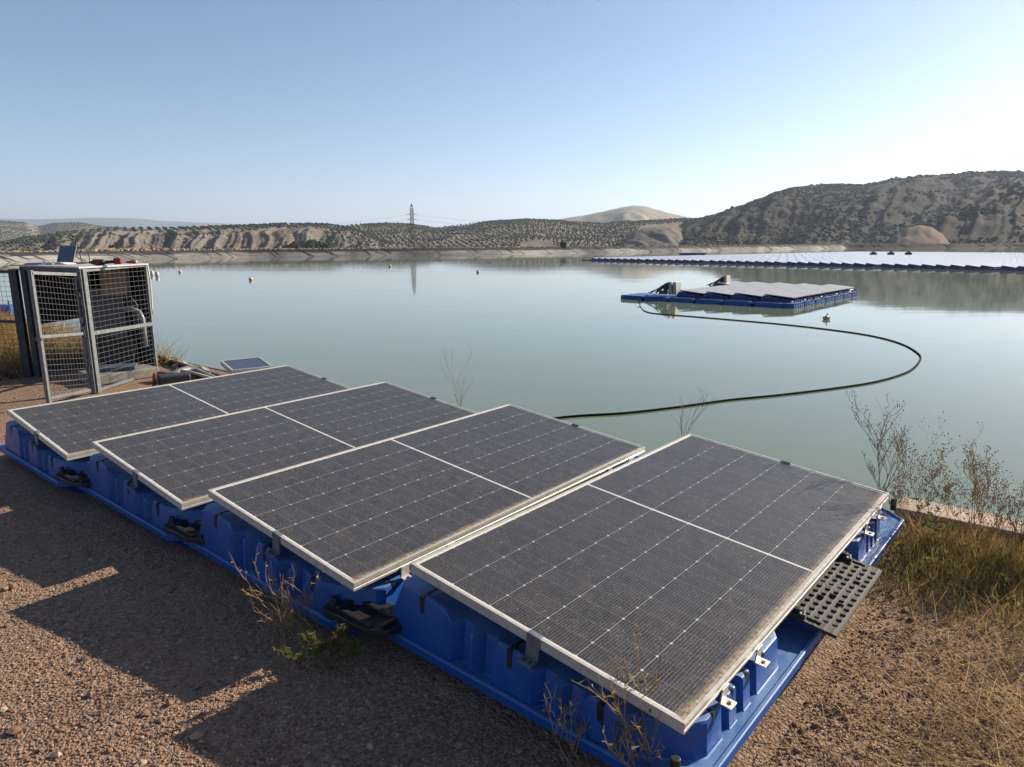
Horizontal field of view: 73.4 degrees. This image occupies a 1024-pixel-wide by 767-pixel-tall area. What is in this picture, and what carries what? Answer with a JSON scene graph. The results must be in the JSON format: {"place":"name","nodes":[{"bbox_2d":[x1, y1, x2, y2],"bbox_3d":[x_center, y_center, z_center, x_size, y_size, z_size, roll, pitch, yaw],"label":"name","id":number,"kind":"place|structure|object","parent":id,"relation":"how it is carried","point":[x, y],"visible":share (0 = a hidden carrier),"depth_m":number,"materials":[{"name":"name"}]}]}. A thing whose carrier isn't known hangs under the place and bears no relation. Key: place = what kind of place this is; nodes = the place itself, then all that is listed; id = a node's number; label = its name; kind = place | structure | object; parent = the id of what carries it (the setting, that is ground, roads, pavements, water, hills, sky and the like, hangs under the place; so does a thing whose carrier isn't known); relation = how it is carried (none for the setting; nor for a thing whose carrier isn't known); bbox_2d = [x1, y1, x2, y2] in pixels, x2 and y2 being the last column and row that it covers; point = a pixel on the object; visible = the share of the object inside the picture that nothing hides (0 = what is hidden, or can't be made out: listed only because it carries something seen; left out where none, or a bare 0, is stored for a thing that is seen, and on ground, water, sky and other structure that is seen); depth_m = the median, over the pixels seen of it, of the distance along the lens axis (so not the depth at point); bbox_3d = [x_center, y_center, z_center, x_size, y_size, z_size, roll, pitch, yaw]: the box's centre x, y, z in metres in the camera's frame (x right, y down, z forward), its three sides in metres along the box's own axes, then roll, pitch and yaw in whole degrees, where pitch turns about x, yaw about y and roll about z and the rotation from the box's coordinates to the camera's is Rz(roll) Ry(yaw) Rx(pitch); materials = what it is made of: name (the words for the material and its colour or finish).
{"place":"outdoors","nodes":[
{"label":"outdoors","id":0,"kind":"place"},
{"bbox_2d":[0,222,104,240],"bbox_3d":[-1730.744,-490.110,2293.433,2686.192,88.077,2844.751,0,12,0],"label":"hills","id":1,"kind":"structure","parent":0,"point":[27,231],"depth_m":1847.03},
{"bbox_2d":[0,304,190,382],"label":"dry grass","id":2,"kind":"structure","parent":0,"point":[4,367],"depth_m":9.16,"materials":[{"name":"beige plant"}]},
{"bbox_2d":[0,218,243,228],"bbox_3d":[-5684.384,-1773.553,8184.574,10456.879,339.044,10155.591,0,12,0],"label":"hills","id":3,"kind":"structure","parent":0,"point":[126,222],"depth_m":7031.00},
{"bbox_2d":[0,224,397,251],"bbox_3d":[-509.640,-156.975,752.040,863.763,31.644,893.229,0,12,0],"label":"hills","id":4,"kind":"structure","parent":0,"point":[143,239],"depth_m":577.45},
{"bbox_2d":[0,248,1023,519],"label":"water","id":5,"kind":"structure","parent":0,"point":[558,334],"depth_m":19.55,"materials":[{"name":"liquid"}]},
{"bbox_2d":[0,301,13,312],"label":"blue pontoon","id":6,"kind":"object","parent":5,"relation":"on","point":[7,308],"visible":0.58,"depth_m":28.99,"materials":[{"name":"plastic"}]},
{"bbox_2d":[620,294,646,299],"bbox_3d":[6.213,-4.354,34.787,1.350,0.250,0.590,10,15,40],"label":"walkway float","id":7,"kind":"object","parent":5,"relation":"on","point":[632,296],"visible":0.88,"depth_m":34.56,"materials":[{"name":"blue plastic"}]},
{"bbox_2d":[645,295,669,300],"bbox_3d":[7.256,-4.176,33.892,1.350,0.250,0.590,10,15,40],"label":"walkway float","id":8,"kind":"object","parent":5,"relation":"on","point":[659,298],"visible":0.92,"depth_m":33.72,"materials":[{"name":"blue plastic"}]},
{"bbox_2d":[669,297,697,302],"bbox_3d":[8.300,-3.998,32.997,1.350,0.250,0.590,10,15,40],"label":"walkway float","id":9,"kind":"object","parent":5,"relation":"on","point":[683,299],"visible":0.92,"depth_m":32.79,"materials":[{"name":"blue plastic"}]},
{"bbox_2d":[679,253,705,254],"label":"loose pontoon","id":10,"kind":"object","parent":5,"relation":"on","point":[692,253],"visible":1,"depth_m":158.56,"materials":[{"name":"blue plastic"}]},
{"bbox_2d":[674,288,714,298],"bbox_3d":[9.444,-4.455,34.152,1.665,0.474,2.720,10,15,40],"label":"floating solar panel","id":11,"kind":"object","parent":5,"relation":"on","point":[698,293],"visible":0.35,"depth_m":33.41,"materials":[{"name":"blue glass"}]},
{"bbox_2d":[696,298,725,303],"bbox_3d":[9.343,-3.819,32.103,1.350,0.250,0.590,10,15,40],"label":"walkway float","id":12,"kind":"object","parent":5,"relation":"on","point":[710,301],"visible":0.91,"depth_m":31.92,"materials":[{"name":"blue plastic"}]},
{"bbox_2d":[703,286,735,289],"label":"floating solar panel","id":13,"kind":"object","parent":5,"relation":"on","point":[719,287],"visible":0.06,"depth_m":35.64,"materials":[{"name":"grey glass"}]},
{"bbox_2d":[703,289,741,299],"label":"floating solar panel","id":14,"kind":"object","parent":5,"relation":"on","point":[726,294],"visible":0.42,"depth_m":32.51,"materials":[{"name":"blue glass"}]},
{"bbox_2d":[714,281,744,285],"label":"floating solar panel","id":15,"kind":"object","parent":5,"relation":"on","point":[724,283],"visible":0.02,"depth_m":39.65,"materials":[{"name":"grey glass"}]},
{"bbox_2d":[706,275,729,285],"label":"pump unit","id":16,"kind":"object","parent":15,"relation":"on","point":[725,279],"visible":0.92,"depth_m":40.10,"materials":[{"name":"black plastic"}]},
{"bbox_2d":[721,284,753,287],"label":"floating solar panel","id":17,"kind":"object","parent":5,"relation":"on","point":[737,285],"visible":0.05,"depth_m":37.41,"materials":[{"name":"grey glass"}]},
{"bbox_2d":[553,297,921,418],"bbox_3d":[6.348,-1.666,18.875,8.609,1.298,27.058,3,12,16],"label":"floating hose","id":18,"kind":"object","parent":5,"relation":"on","point":[657,409],"visible":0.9,"depth_m":13.09,"materials":[{"name":"black rubber"}]},
{"bbox_2d":[724,300,754,305],"bbox_3d":[10.386,-3.641,31.208,1.350,0.250,0.590,10,15,40],"label":"walkway float","id":19,"kind":"object","parent":5,"relation":"on","point":[740,302],"visible":0.93,"depth_m":30.98,"materials":[{"name":"blue plastic"}]},
{"bbox_2d":[729,286,761,290],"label":"floating solar panel","id":20,"kind":"object","parent":5,"relation":"on","point":[745,288],"visible":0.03,"depth_m":34.76,"materials":[{"name":"grey glass"}]},
{"bbox_2d":[730,290,772,301],"bbox_3d":[11.531,-4.098,32.363,1.665,0.474,2.720,10,15,40],"label":"floating solar panel","id":21,"kind":"object","parent":5,"relation":"on","point":[754,295],"visible":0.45,"depth_m":31.61,"materials":[{"name":"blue glass"}]},
{"bbox_2d":[747,284,779,288],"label":"floating solar panel","id":22,"kind":"object","parent":5,"relation":"on","point":[763,286],"visible":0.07,"depth_m":36.54,"materials":[{"name":"grey glass"}]},
{"bbox_2d":[754,301,784,307],"bbox_3d":[11.430,-3.463,30.313,1.350,0.250,0.590,10,15,40],"label":"walkway float","id":23,"kind":"object","parent":5,"relation":"on","point":[769,304],"visible":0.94,"depth_m":30.18,"materials":[{"name":"blue plastic"}]},
{"bbox_2d":[757,287,788,291],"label":"floating solar panel","id":24,"kind":"object","parent":5,"relation":"on","point":[772,289],"visible":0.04,"depth_m":33.89,"materials":[{"name":"grey glass"}]},
{"bbox_2d":[765,282,794,285],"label":"floating solar panel","id":25,"kind":"object","parent":5,"relation":"on","point":[779,284],"visible":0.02,"depth_m":38.32,"materials":[{"name":"grey glass"}]},
{"bbox_2d":[773,285,806,289],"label":"floating solar panel","id":26,"kind":"object","parent":5,"relation":"on","point":[789,287],"visible":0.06,"depth_m":35.60,"materials":[{"name":"grey glass"}]},
{"bbox_2d":[782,302,803,307],"bbox_3d":[12.330,-3.435,30.159,0.590,0.250,1.350,10,15,40],"label":"walkway float","id":27,"kind":"object","parent":5,"relation":"on","point":[794,305],"visible":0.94,"depth_m":29.72,"materials":[{"name":"blue plastic"}]},
{"bbox_2d":[760,291,813,302],"bbox_3d":[12.575,-3.920,31.468,1.665,0.474,2.720,10,15,40],"label":"floating solar panel","id":28,"kind":"object","parent":27,"relation":"on","point":[786,296],"visible":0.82,"depth_m":30.76,"materials":[{"name":"grey glass"}]},
{"bbox_2d":[582,251,1023,270],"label":"floating solar panels","id":29,"kind":"object","parent":5,"relation":"on","point":[951,255],"visible":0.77,"depth_m":111.08,"materials":[{"name":"blue glass"}]},
{"bbox_2d":[791,283,820,286],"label":"floating solar panel","id":30,"kind":"object","parent":5,"relation":"on","point":[805,285],"visible":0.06,"depth_m":37.42,"materials":[{"name":"grey glass"}]},
{"bbox_2d":[787,289,829,298],"bbox_3d":[14.102,-4.276,33.178,1.665,0.474,2.720,10,15,40],"label":"floating solar panel","id":31,"kind":"object","parent":5,"relation":"on","point":[815,294],"visible":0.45,"depth_m":32.94,"materials":[{"name":"grey glass"}]},
{"bbox_2d":[802,300,814,305],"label":"walkway float","id":32,"kind":"object","parent":5,"relation":"on","point":[808,302],"visible":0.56,"depth_m":30.95,"materials":[{"name":"blue plastic"}]},
{"bbox_2d":[812,298,824,303],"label":"walkway float","id":33,"kind":"object","parent":5,"relation":"on","point":[819,300],"visible":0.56,"depth_m":31.86,"materials":[{"name":"blue plastic"}]},
{"bbox_2d":[819,296,833,301],"bbox_3d":[15.134,-4.089,33.298,0.590,0.250,1.350,10,15,40],"label":"walkway float","id":34,"kind":"object","parent":5,"relation":"on","point":[828,298],"visible":0.56,"depth_m":32.88,"materials":[{"name":"blue plastic"}]},
{"bbox_2d":[841,293,850,297],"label":"walkway float","id":35,"kind":"object","parent":5,"relation":"on","point":[845,295],"visible":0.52,"depth_m":35.10,"materials":[{"name":"blue plastic"}]},
{"bbox_2d":[801,286,843,295],"bbox_3d":[15.629,-4.632,34.888,1.665,0.474,2.720,10,15,40],"label":"floating solar panel","id":36,"kind":"object","parent":35,"relation":"on","point":[831,291],"visible":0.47,"depth_m":34.63,"materials":[{"name":"grey glass"}]},
{"bbox_2d":[818,284,856,292],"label":"floating solar panel","id":37,"kind":"object","parent":35,"relation":"on","point":[846,289],"visible":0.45,"depth_m":36.40,"materials":[{"name":"grey glass"}]},
{"bbox_2d":[948,264,964,267],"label":"floating solar panel","id":38,"kind":"object","parent":5,"relation":"on","point":[956,266],"visible":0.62,"depth_m":70.50,"materials":[{"name":"blue glass"}]},
{"bbox_2d":[964,264,980,269],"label":"floating solar panel","id":39,"kind":"object","parent":5,"relation":"on","point":[974,266],"visible":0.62,"depth_m":69.38,"materials":[{"name":"blue glass"}]},
{"bbox_2d":[979,265,1000,268],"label":"floating solar panel","id":40,"kind":"object","parent":5,"relation":"on","point":[990,266],"visible":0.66,"depth_m":68.42,"materials":[{"name":"blue glass"}]},
{"bbox_2d":[998,265,1017,268],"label":"floating solar panel","id":41,"kind":"object","parent":5,"relation":"on","point":[1008,267],"visible":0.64,"depth_m":67.07,"materials":[{"name":"blue glass"}]},
{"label":"walkway float","id":42,"kind":"object","parent":5,"relation":"on","visible":0},
{"bbox_2d":[648,281,680,294],"bbox_3d":[7.611,-4.796,34.396,1.659,0.626,0.600,10,15,40],"label":"pump unit","id":43,"kind":"object","parent":42,"relation":"on","point":[671,288],"visible":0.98,"depth_m":33.94,"materials":[{"name":"black plastic"}]},
{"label":"walkway float","id":44,"kind":"object","parent":5,"relation":"on","visible":0},
{"bbox_2d":[739,282,769,284],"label":"floating solar panel","id":45,"kind":"object","parent":44,"relation":"on","point":[754,283],"visible":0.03,"depth_m":39.12,"materials":[{"name":"grey glass"}]},
{"bbox_2d":[0,345,1023,766],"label":"gravel ground","id":46,"kind":"structure","parent":0,"point":[496,719],"depth_m":2.59,"materials":[{"name":"brown gravel"}]},
{"bbox_2d":[0,269,41,377],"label":"fence","id":47,"kind":"object","parent":46,"relation":"on","point":[19,321],"visible":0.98,"depth_m":8.03,"materials":[{"name":"metal"}]},
{"bbox_2d":[10,263,158,403],"bbox_3d":[-4.927,-0.721,8.029,1.299,1.324,2.926,-9,15,-38],"label":"equipment cage","id":48,"kind":"object","parent":46,"relation":"on","point":[109,305],"visible":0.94,"depth_m":8.08,"materials":[{"name":"metal"}]},
{"bbox_2d":[27,270,91,403],"bbox_3d":[-4.480,-0.472,6.832,0.072,1.312,0.634,1,12,8],"label":"door","id":49,"kind":"structure","parent":48,"relation":"in","point":[39,338],"depth_m":6.73,"materials":[{"name":"metal"}]},
{"bbox_2d":[47,245,76,264],"bbox_3d":[-5.255,-1.484,7.925,0.320,0.213,0.306,6,13,26],"label":"laptop","id":50,"kind":"object","parent":48,"relation":"on","point":[66,253],"visible":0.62,"depth_m":8.01,"materials":[{"name":"blue plastic"}]},
{"bbox_2d":[85,258,121,265],"bbox_3d":[-4.400,-1.311,7.401,0.358,0.079,0.069,-3,12,-12],"label":"cordless drill","id":51,"kind":"object","parent":48,"relation":"on","point":[97,262],"visible":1,"depth_m":7.39,"materials":[{"name":"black plastic"}]},
{"bbox_2d":[147,265,152,313],"bbox_3d":[-4.363,-1.136,8.297,0.027,0.580,0.016,0,12,0],"label":"white hose","id":52,"kind":"object","parent":48,"relation":"hanging from","point":[150,288],"visible":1,"depth_m":8.29,"materials":[{"name":"white plastic"}]},
{"bbox_2d":[152,371,156,386],"bbox_3d":[-3.875,-0.016,7.454,0.140,0.245,0.055,11,16,43],"label":"rusty post","id":53,"kind":"object","parent":46,"relation":"on","point":[154,376],"visible":0.59,"depth_m":7.43,"materials":[{"name":"brown metal"}]},
{"bbox_2d":[156,372,190,385],"bbox_3d":[-3.730,-0.004,7.590,0.320,0.200,0.200,-8,14,-34],"label":"pipe","id":54,"kind":"object","parent":46,"relation":"on","point":[164,379],"visible":0.46,"depth_m":7.50,"materials":[{"name":"plastic"}]},
{"bbox_2d":[0,365,349,492],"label":"floating solar panel","id":55,"kind":"object","parent":46,"relation":"on","point":[51,442],"visible":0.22,"depth_m":5.06,"materials":[{"name":"glass"}]},
{"bbox_2d":[157,366,214,377],"bbox_3d":[-3.715,-0.086,7.850,0.486,0.153,0.632,-11,16,-42],"label":"grey pipe","id":56,"kind":"object","parent":46,"relation":"on","point":[194,369],"visible":0.43,"depth_m":7.93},
{"bbox_2d":[162,355,209,376],"bbox_3d":[-4.053,-0.158,8.599,0.358,0.182,1.863,-11,16,-42],"label":"shore rubble","id":57,"kind":"object","parent":46,"relation":"on","point":[174,367],"visible":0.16,"depth_m":8.66,"materials":[{"name":"grey stone"}]},
{"bbox_2d":[158,355,220,375],"bbox_3d":[-3.706,-0.135,8.233,2.761,0.110,0.113,10,16,42],"label":"black pipe","id":58,"kind":"object","parent":46,"relation":"on","point":[170,361],"visible":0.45,"depth_m":8.73,"materials":[{"name":"black plastic"}]},
{"bbox_2d":[180,369,210,377],"bbox_3d":[-3.444,-0.086,7.689,0.648,0.116,0.094,5,13,23],"label":"cream pipe","id":59,"kind":"object","parent":46,"relation":"on","point":[197,374],"visible":0.57,"depth_m":7.75,"materials":[{"name":"beige plastic"}]},
{"bbox_2d":[221,357,272,373],"bbox_3d":[-2.759,-0.039,7.169,0.403,0.352,0.470,-8,18,-34],"label":"solar panel","id":60,"kind":"object","parent":46,"relation":"on","point":[232,366],"visible":0.66,"depth_m":7.08,"materials":[{"name":"glass"}]},
{"bbox_2d":[77,381,476,546],"bbox_3d":[-1.308,0.408,4.827,1.550,0.405,2.665,10,15,39],"label":"floating solar panel","id":61,"kind":"object","parent":46,"relation":"on","point":[161,482],"visible":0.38,"depth_m":4.24,"materials":[{"name":"glass"}]},
{"bbox_2d":[229,548,328,649],"bbox_3d":[-0.937,0.862,2.714,0.380,0.425,0.289,8,14,36],"label":"dry shrub","id":62,"kind":"object","parent":46,"relation":"on","point":[282,598],"visible":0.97,"depth_m":2.72,"materials":[{"name":"plant"}]},
{"bbox_2d":[250,676,324,764],"bbox_3d":[-0.736,1.129,2.323,0.043,0.040,0.443,3,12,17],"label":"grass stalk","id":63,"kind":"object","parent":46,"relation":"on","point":[292,721],"depth_m":2.28,"materials":[{"name":"plant"}]},
{"bbox_2d":[273,622,367,673],"bbox_3d":[-0.722,0.993,2.574,0.337,0.222,0.236,-5,12,-22],"label":"green shrub","id":64,"kind":"object","parent":46,"relation":"on","point":[335,642],"visible":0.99,"depth_m":2.59,"materials":[{"name":"green plant"}]},
{"bbox_2d":[183,404,644,636],"bbox_3d":[-0.251,0.575,4.021,1.550,0.405,2.665,10,15,39],"label":"floating solar panel","id":65,"kind":"object","parent":46,"relation":"on","point":[363,527],"visible":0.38,"depth_m":3.37,"materials":[{"name":"glass"}]},
{"bbox_2d":[148,583,1023,766],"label":"green weeds","id":66,"kind":"object","parent":46,"relation":"on","point":[846,694],"visible":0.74,"depth_m":2.36,"materials":[{"name":"green plant"}]},
{"bbox_2d":[538,682,652,766],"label":"dry shrub","id":67,"kind":"object","parent":46,"relation":"on","point":[564,728],"visible":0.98,"depth_m":2.01,"materials":[{"name":"brown plant"}]},
{"bbox_2d":[226,553,1023,766],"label":"dry grass","id":68,"kind":"structure","parent":46,"relation":"on","point":[987,762],"depth_m":2.36,"materials":[{"name":"plant"}]},
{"bbox_2d":[572,618,677,766],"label":"dry shrub","id":69,"kind":"object","parent":46,"relation":"on","point":[626,739],"visible":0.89,"depth_m":1.95,"materials":[{"name":"brown plant"}]},
{"bbox_2d":[387,434,904,766],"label":"floating solar panel","id":70,"kind":"object","parent":46,"relation":"on","point":[708,564],"visible":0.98,"depth_m":2.56,"materials":[{"name":"glass"}]},
{"bbox_2d":[844,391,916,490],"bbox_3d":[2.093,0.413,3.982,0.279,0.743,0.502,-5,13,-24],"label":"tall weed","id":71,"kind":"object","parent":46,"relation":"on","point":[882,449],"visible":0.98,"depth_m":3.90,"materials":[{"name":"brown plant"}]},
{"bbox_2d":[882,468,908,513],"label":"dry weed","id":72,"kind":"object","parent":46,"relation":"on","point":[898,495],"visible":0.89,"depth_m":3.84,"materials":[{"name":"brown plant"}]},
{"bbox_2d":[890,461,944,531],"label":"dry weed","id":73,"kind":"object","parent":46,"relation":"on","point":[919,488],"visible":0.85,"depth_m":3.67,"materials":[{"name":"plant"}]},
{"bbox_2d":[881,426,988,546],"bbox_3d":[2.076,0.585,3.500,0.300,0.604,0.515,-10,15,-41],"label":"dry weed","id":74,"kind":"object","parent":46,"relation":"on","point":[933,475],"visible":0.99,"depth_m":3.51,"materials":[{"name":"plant"}]},
{"bbox_2d":[857,502,1023,677],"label":"dry grass","id":75,"kind":"structure","parent":46,"relation":"on","point":[965,559],"depth_m":3.25,"materials":[{"name":"beige plant"}]},
{"bbox_2d":[893,450,993,541],"bbox_3d":[2.263,0.590,3.629,0.365,0.539,0.318,0,12,0],"label":"dry weed","id":76,"kind":"object","parent":46,"relation":"on","point":[988,458],"visible":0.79,"depth_m":3.59,"materials":[{"name":"brown plant"}]},
{"bbox_2d":[868,497,1023,605],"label":"weed leaves","id":77,"kind":"object","parent":46,"relation":"on","point":[929,514],"visible":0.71,"depth_m":3.44,"materials":[{"name":"green plant"}]},
{"bbox_2d":[912,411,1002,535],"bbox_3d":[2.333,0.508,3.572,0.494,0.720,0.310,0,12,0],"label":"dry weed","id":78,"kind":"object","parent":46,"relation":"on","point":[943,451],"visible":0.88,"depth_m":3.59,"materials":[{"name":"plant"}]},
{"bbox_2d":[894,497,1023,547],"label":"shore kerb","id":79,"kind":"structure","parent":46,"relation":"on","point":[914,509],"depth_m":3.81,"materials":[{"name":"concrete"}]},
{"bbox_2d":[950,422,1007,542],"bbox_3d":[2.440,0.511,3.607,0.225,0.702,0.421,11,16,43],"label":"tall weed","id":80,"kind":"object","parent":46,"relation":"on","point":[976,483],"visible":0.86,"depth_m":3.60,"materials":[{"name":"brown plant"}]},
{"bbox_2d":[947,486,1012,540],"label":"dry weed","id":81,"kind":"object","parent":46,"relation":"on","point":[967,513],"visible":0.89,"depth_m":3.58,"materials":[{"name":"plant"}]},
{"bbox_2d":[971,472,1018,548],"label":"dry weed","id":82,"kind":"object","parent":46,"relation":"on","point":[984,504],"visible":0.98,"depth_m":3.42,"materials":[{"name":"brown plant"}]},
{"bbox_2d":[969,454,1023,546],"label":"dry weed","id":83,"kind":"object","parent":46,"relation":"on","point":[997,482],"visible":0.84,"depth_m":3.52,"materials":[{"name":"brown plant"}]},
{"bbox_2d":[982,480,1023,558],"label":"dry weed","id":84,"kind":"object","parent":46,"relation":"on","point":[1009,531],"visible":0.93,"depth_m":3.32,"materials":[{"name":"plant"}]},
{"bbox_2d":[996,497,1023,559],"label":"tall weed","id":85,"kind":"object","parent":46,"relation":"on","point":[1013,525],"visible":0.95,"depth_m":3.34,"materials":[{"name":"brown plant"}]},
{"bbox_2d":[0,244,1023,372],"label":"reservoir bank","id":86,"kind":"structure","parent":0,"point":[5,257],"depth_m":162.89,"materials":[{"name":"beige soil"}]},
{"bbox_2d":[438,344,471,406],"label":"slope weed","id":87,"kind":"object","parent":86,"relation":"on","point":[453,380],"visible":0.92,"depth_m":6.68,"materials":[{"name":"plant"}]},
{"bbox_2d":[0,243,1023,251],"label":"dry grass fringe","id":88,"kind":"object","parent":86,"relation":"on","point":[134,249],"visible":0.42,"depth_m":163.69,"materials":[{"name":"beige plant"}]},
{"bbox_2d":[671,386,715,437],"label":"slope weed","id":89,"kind":"object","parent":86,"relation":"on","point":[681,428],"visible":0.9,"depth_m":5.37,"materials":[{"name":"plant"}]},
{"bbox_2d":[0,0,1023,227],"label":"sky","id":90,"kind":"structure","parent":0,"point":[336,112],"materials":[{"name":"blue"}]},
{"bbox_2d":[353,220,683,247],"bbox_3d":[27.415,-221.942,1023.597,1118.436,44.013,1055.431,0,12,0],"label":"hills","id":91,"kind":"structure","parent":0,"point":[535,242],"depth_m":769.00,"materials":[{"name":"green plant"}]},
{"bbox_2d":[557,205,689,222],"bbox_3d":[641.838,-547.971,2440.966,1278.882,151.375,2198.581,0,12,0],"label":"hills","id":92,"kind":"structure","parent":0,"point":[633,213],"depth_m":2098.07,"materials":[{"name":"beige soil"}]},
{"bbox_2d":[620,227,682,245],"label":"hills","id":93,"kind":"structure","parent":0,"point":[665,236],"depth_m":556.88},
{"bbox_2d":[680,172,1023,244],"bbox_3d":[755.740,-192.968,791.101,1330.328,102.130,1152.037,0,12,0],"label":"hills","id":94,"kind":"structure","parent":0,"point":[1002,224],"depth_m":603.56,"materials":[{"name":"green plant"}]},
{"bbox_2d":[887,225,949,243],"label":"hills","id":95,"kind":"structure","parent":0,"point":[919,234],"depth_m":399.45,"materials":[{"name":"beige soil"}]},
{"bbox_3d":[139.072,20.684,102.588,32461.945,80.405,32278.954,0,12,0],"label":"ground","id":96,"kind":"structure","parent":0,"visible":0},
{"bbox_2d":[288,240,302,248],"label":"broad tree","id":97,"kind":"object","parent":96,"relation":"on","point":[296,244],"visible":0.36,"depth_m":475.36,"materials":[{"name":"green plant"}]},
{"bbox_2d":[306,239,320,247],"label":"broad tree","id":98,"kind":"object","parent":96,"relation":"on","point":[312,243],"visible":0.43,"depth_m":483.69,"materials":[{"name":"green plant"}]},
{"bbox_2d":[317,241,332,248],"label":"broad tree","id":99,"kind":"object","parent":96,"relation":"on","point":[323,245],"visible":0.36,"depth_m":487.39,"materials":[{"name":"green plant"}]},
{"bbox_2d":[0,217,692,249],"bbox_3d":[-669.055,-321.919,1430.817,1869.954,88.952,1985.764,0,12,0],"label":"olive grove","id":100,"kind":"object","parent":96,"relation":"on","point":[374,236],"visible":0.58,"depth_m":764.72,"materials":[{"name":"green plant"}]},
{"bbox_2d":[407,204,417,247],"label":"power pylon","id":101,"kind":"object","parent":96,"relation":"on","point":[412,224],"visible":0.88,"depth_m":337.55,"materials":[{"name":"metal"}]},
{"bbox_2d":[1,170,1023,249],"bbox_3d":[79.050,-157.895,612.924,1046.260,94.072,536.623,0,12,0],"label":"scrub","id":102,"kind":"object","parent":96,"relation":"on","point":[856,223],"visible":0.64,"depth_m":596.93,"materials":[{"name":"green plant"}]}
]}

